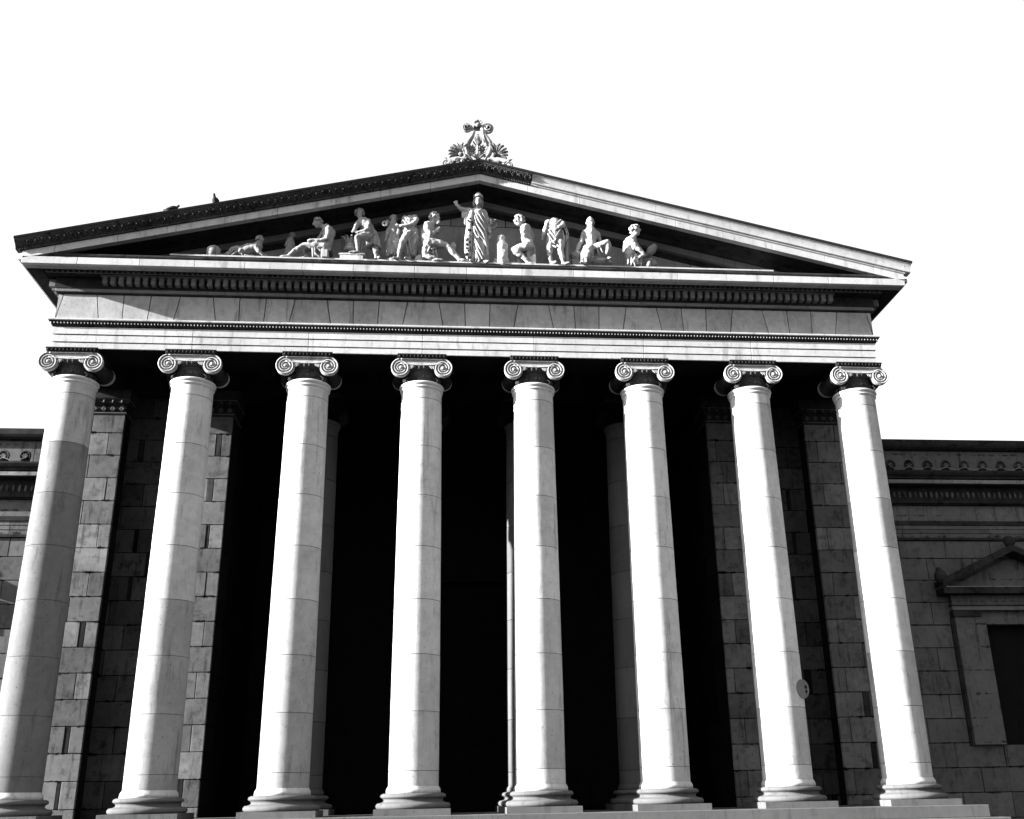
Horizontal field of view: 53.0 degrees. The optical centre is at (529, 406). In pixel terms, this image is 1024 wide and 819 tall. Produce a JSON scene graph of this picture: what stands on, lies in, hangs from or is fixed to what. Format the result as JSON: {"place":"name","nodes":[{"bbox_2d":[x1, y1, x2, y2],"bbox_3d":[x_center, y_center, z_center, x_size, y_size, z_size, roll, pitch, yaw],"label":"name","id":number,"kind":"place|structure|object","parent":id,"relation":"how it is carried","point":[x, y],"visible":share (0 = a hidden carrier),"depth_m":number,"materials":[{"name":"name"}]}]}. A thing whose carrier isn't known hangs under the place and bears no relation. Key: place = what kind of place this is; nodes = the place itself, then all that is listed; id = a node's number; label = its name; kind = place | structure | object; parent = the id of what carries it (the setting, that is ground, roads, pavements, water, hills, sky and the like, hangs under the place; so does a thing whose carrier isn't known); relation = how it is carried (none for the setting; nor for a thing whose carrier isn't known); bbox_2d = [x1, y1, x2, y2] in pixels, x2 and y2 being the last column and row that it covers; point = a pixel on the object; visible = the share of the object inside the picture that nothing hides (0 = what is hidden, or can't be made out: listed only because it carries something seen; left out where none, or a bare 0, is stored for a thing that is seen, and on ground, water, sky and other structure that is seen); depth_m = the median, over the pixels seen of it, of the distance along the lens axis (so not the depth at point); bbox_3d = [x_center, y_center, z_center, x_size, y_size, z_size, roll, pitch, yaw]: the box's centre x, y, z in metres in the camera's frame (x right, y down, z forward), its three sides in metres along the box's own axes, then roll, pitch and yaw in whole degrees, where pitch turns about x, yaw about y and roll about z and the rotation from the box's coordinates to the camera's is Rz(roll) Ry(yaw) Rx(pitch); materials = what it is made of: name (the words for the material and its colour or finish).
{"place":"outdoors","nodes":[
{"label":"outdoors","id":0,"kind":"place"},
{"bbox_2d":[0,428,44,691],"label":"museum wing","id":1,"kind":"structure","parent":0,"point":[20,451],"depth_m":32.68,"materials":[{"name":"grey stone"}]},
{"bbox_2d":[339,235,365,258],"bbox_3d":[-5.451,-4.784,31.603,0.785,0.870,0.626,1,-21,-5],"label":"acanthus vessel","id":2,"kind":"object","parent":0,"point":[350,244],"visible":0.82,"depth_m":31.36,"materials":[{"name":"stone"}]},
{"bbox_2d":[0,159,1010,818],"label":"museum portico","id":3,"kind":"structure","parent":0,"point":[366,537],"depth_m":31.44,"materials":[{"name":"stone"}]},
{"bbox_2d":[163,205,179,210],"bbox_3d":[-10.766,-5.947,30.856,0.511,0.243,0.182,1,-21,-5],"label":"pigeon","id":4,"kind":"object","parent":3,"relation":"on","point":[173,207],"visible":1,"depth_m":30.81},
{"bbox_2d":[206,245,220,254],"bbox_3d":[-9.556,-4.683,31.023,0.424,0.410,0.424,1,-21,-5],"label":"stone jar","id":5,"kind":"object","parent":3,"relation":"on","point":[213,250],"visible":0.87,"depth_m":30.85,"materials":[{"name":"stone"}]},
{"bbox_2d":[212,193,218,202],"bbox_3d":[-9.506,-6.200,31.082,0.199,0.403,0.381,-14,-24,30],"label":"pigeon","id":6,"kind":"object","parent":3,"relation":"on","point":[215,199],"visible":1,"depth_m":31.01,"materials":[{"name":"grey"}]},
{"bbox_2d":[219,235,266,255],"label":"reclining statue","id":7,"kind":"object","parent":3,"relation":"on","point":[251,249],"visible":0.98,"depth_m":30.99,"materials":[{"name":"stone"}]},
{"bbox_2d":[283,232,295,256],"bbox_3d":[-7.418,-4.986,31.778,0.377,0.921,0.268,1,-21,-5],"label":"figurine","id":8,"kind":"object","parent":3,"relation":"on","point":[289,244],"visible":0.65,"depth_m":31.69,"materials":[{"name":"stone"}]},
{"bbox_2d":[279,217,335,257],"bbox_3d":[-6.795,-5.108,31.545,1.616,1.500,0.731,1,-21,-5],"label":"seated statue","id":9,"kind":"object","parent":3,"relation":"on","point":[322,242],"visible":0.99,"depth_m":31.23,"materials":[{"name":"stone"}]},
{"bbox_2d":[349,208,381,258],"bbox_3d":[-5.052,-5.314,31.606,0.996,1.812,0.508,7,-22,-19],"label":"bending statue","id":10,"kind":"object","parent":3,"relation":"on","point":[368,234],"visible":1,"depth_m":31.47,"materials":[{"name":"stone"}]},
{"bbox_2d":[382,214,399,259],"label":"draped statue","id":11,"kind":"object","parent":3,"relation":"on","point":[392,240],"visible":0.94,"depth_m":31.65,"materials":[{"name":"stone"}]},
{"bbox_2d":[393,214,419,259],"bbox_3d":[-3.801,-5.191,31.689,0.800,1.697,0.514,1,-21,-5],"label":"headless statue","id":12,"kind":"object","parent":3,"relation":"on","point":[410,240],"visible":1,"depth_m":31.60,"materials":[{"name":"stone"}]},
{"bbox_2d":[415,254,424,259],"bbox_3d":[-3.385,-4.514,31.556,0.310,0.320,0.240,1,-21,-5],"label":"round stone","id":13,"kind":"object","parent":3,"relation":"on","point":[419,257],"visible":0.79,"depth_m":31.46,"materials":[{"name":"stone"}]},
{"bbox_2d":[420,211,468,261],"bbox_3d":[-2.655,-5.229,31.876,1.516,1.834,0.599,1,-21,-5],"label":"seated statue","id":14,"kind":"object","parent":3,"relation":"on","point":[429,243],"visible":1,"depth_m":31.56,"materials":[{"name":"stone"}]},
{"bbox_2d":[450,242,456,255],"bbox_3d":[-2.380,-4.916,32.061,0.191,0.472,0.191,-17,-26,36],"label":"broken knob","id":15,"kind":"object","parent":3,"relation":"on","point":[453,245],"visible":0.7,"depth_m":32.02,"materials":[{"name":"stone"}]},
{"bbox_2d":[454,192,490,262],"bbox_3d":[-1.799,-5.523,32.029,1.188,2.520,0.553,1,-21,-5],"label":"goddess statue","id":16,"kind":"object","parent":3,"relation":"on","point":[477,233],"visible":0.98,"depth_m":31.89,"materials":[{"name":"stone"}]},
{"bbox_2d":[488,218,497,235],"bbox_3d":[-1.164,-5.582,32.114,0.328,0.683,0.199,10,-24,-27],"label":"stone wreath","id":17,"kind":"object","parent":16,"relation":"attached to","point":[491,223],"visible":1,"depth_m":32.11,"materials":[{"name":"stone"}]},
{"bbox_2d":[439,586,507,809],"bbox_3d":[-2.293,10.495,37.464,4.000,7.900,0.200,1,-21,-5],"label":"doorway","id":18,"kind":"structure","parent":3,"relation":"in","point":[473,772],"depth_m":37.37,"materials":[{"name":"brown metal"}]},
{"bbox_2d":[442,119,512,165],"bbox_3d":[-1.641,-8.297,32.864,2.300,1.991,0.300,1,-21,-5],"label":"roof ornament","id":19,"kind":"object","parent":3,"relation":"on","point":[467,148],"visible":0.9,"depth_m":32.78,"materials":[{"name":"stone"}]},
{"bbox_2d":[496,234,508,264],"bbox_3d":[-0.856,-4.802,31.886,0.427,1.214,0.437,1,-21,-5],"label":"bust","id":20,"kind":"object","parent":3,"relation":"on","point":[502,258],"visible":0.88,"depth_m":31.73,"materials":[{"name":"stone"}]},
{"bbox_2d":[510,214,536,263],"bbox_3d":[-0.242,-5.160,32.118,0.846,1.840,0.640,1,-21,-5],"label":"seated statue","id":21,"kind":"object","parent":3,"relation":"on","point":[527,246],"visible":1,"depth_m":31.85,"materials":[{"name":"stone"}]},
{"bbox_2d":[542,218,569,264],"bbox_3d":[0.806,-5.142,32.125,0.856,1.753,0.468,-4,-21,7],"label":"headless statue","id":22,"kind":"object","parent":3,"relation":"on","point":[552,231],"visible":1,"depth_m":32.07,"materials":[{"name":"stone"}]},
{"bbox_2d":[570,251,581,264],"bbox_3d":[1.467,-4.522,32.109,0.432,0.501,0.480,1,-21,-5],"label":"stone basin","id":23,"kind":"object","parent":3,"relation":"on","point":[576,259],"visible":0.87,"depth_m":32.00,"materials":[{"name":"stone"}]},
{"bbox_2d":[574,217,611,265],"bbox_3d":[1.971,-5.157,32.239,1.237,1.884,0.822,1,-21,-5],"label":"seated statue","id":24,"kind":"object","parent":3,"relation":"on","point":[590,235],"visible":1,"depth_m":31.98,"materials":[{"name":"stone"}]},
{"bbox_2d":[623,224,645,265],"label":"crouching statue","id":25,"kind":"object","parent":3,"relation":"on","point":[631,246],"visible":0.97,"depth_m":32.12,"materials":[{"name":"stone"}]},
{"bbox_2d":[645,243,656,257],"bbox_3d":[3.855,-4.927,32.540,0.335,0.507,0.337,-18,-26,37],"label":"amphora","id":26,"kind":"object","parent":3,"relation":"on","point":[651,250],"visible":0.98,"depth_m":32.43,"materials":[{"name":"stone"}]},
{"bbox_2d":[796,679,808,697],"bbox_3d":[7.593,7.866,28.587,0.520,0.520,0.050,14,-25,-34],"label":"round plaque","id":27,"kind":"object","parent":3,"relation":"attached to","point":[802,687],"visible":1,"depth_m":28.57,"materials":[{"name":"stone"}]},
{"bbox_2d":[0,0,1023,440],"label":"sky","id":28,"kind":"structure","parent":0,"point":[895,128],"materials":[{"name":"white"}]},
{"bbox_2d":[644,258,657,266],"bbox_3d":[3.798,-4.492,32.133,0.449,0.416,0.197,1,-21,-5],"label":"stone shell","id":29,"kind":"object","parent":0,"point":[649,262],"visible":1,"depth_m":32.15,"materials":[{"name":"stone"}]},
{"bbox_2d":[870,439,1023,818],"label":"museum wing","id":30,"kind":"structure","parent":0,"point":[958,509],"depth_m":34.44,"materials":[{"name":"grey stone"}]}
]}

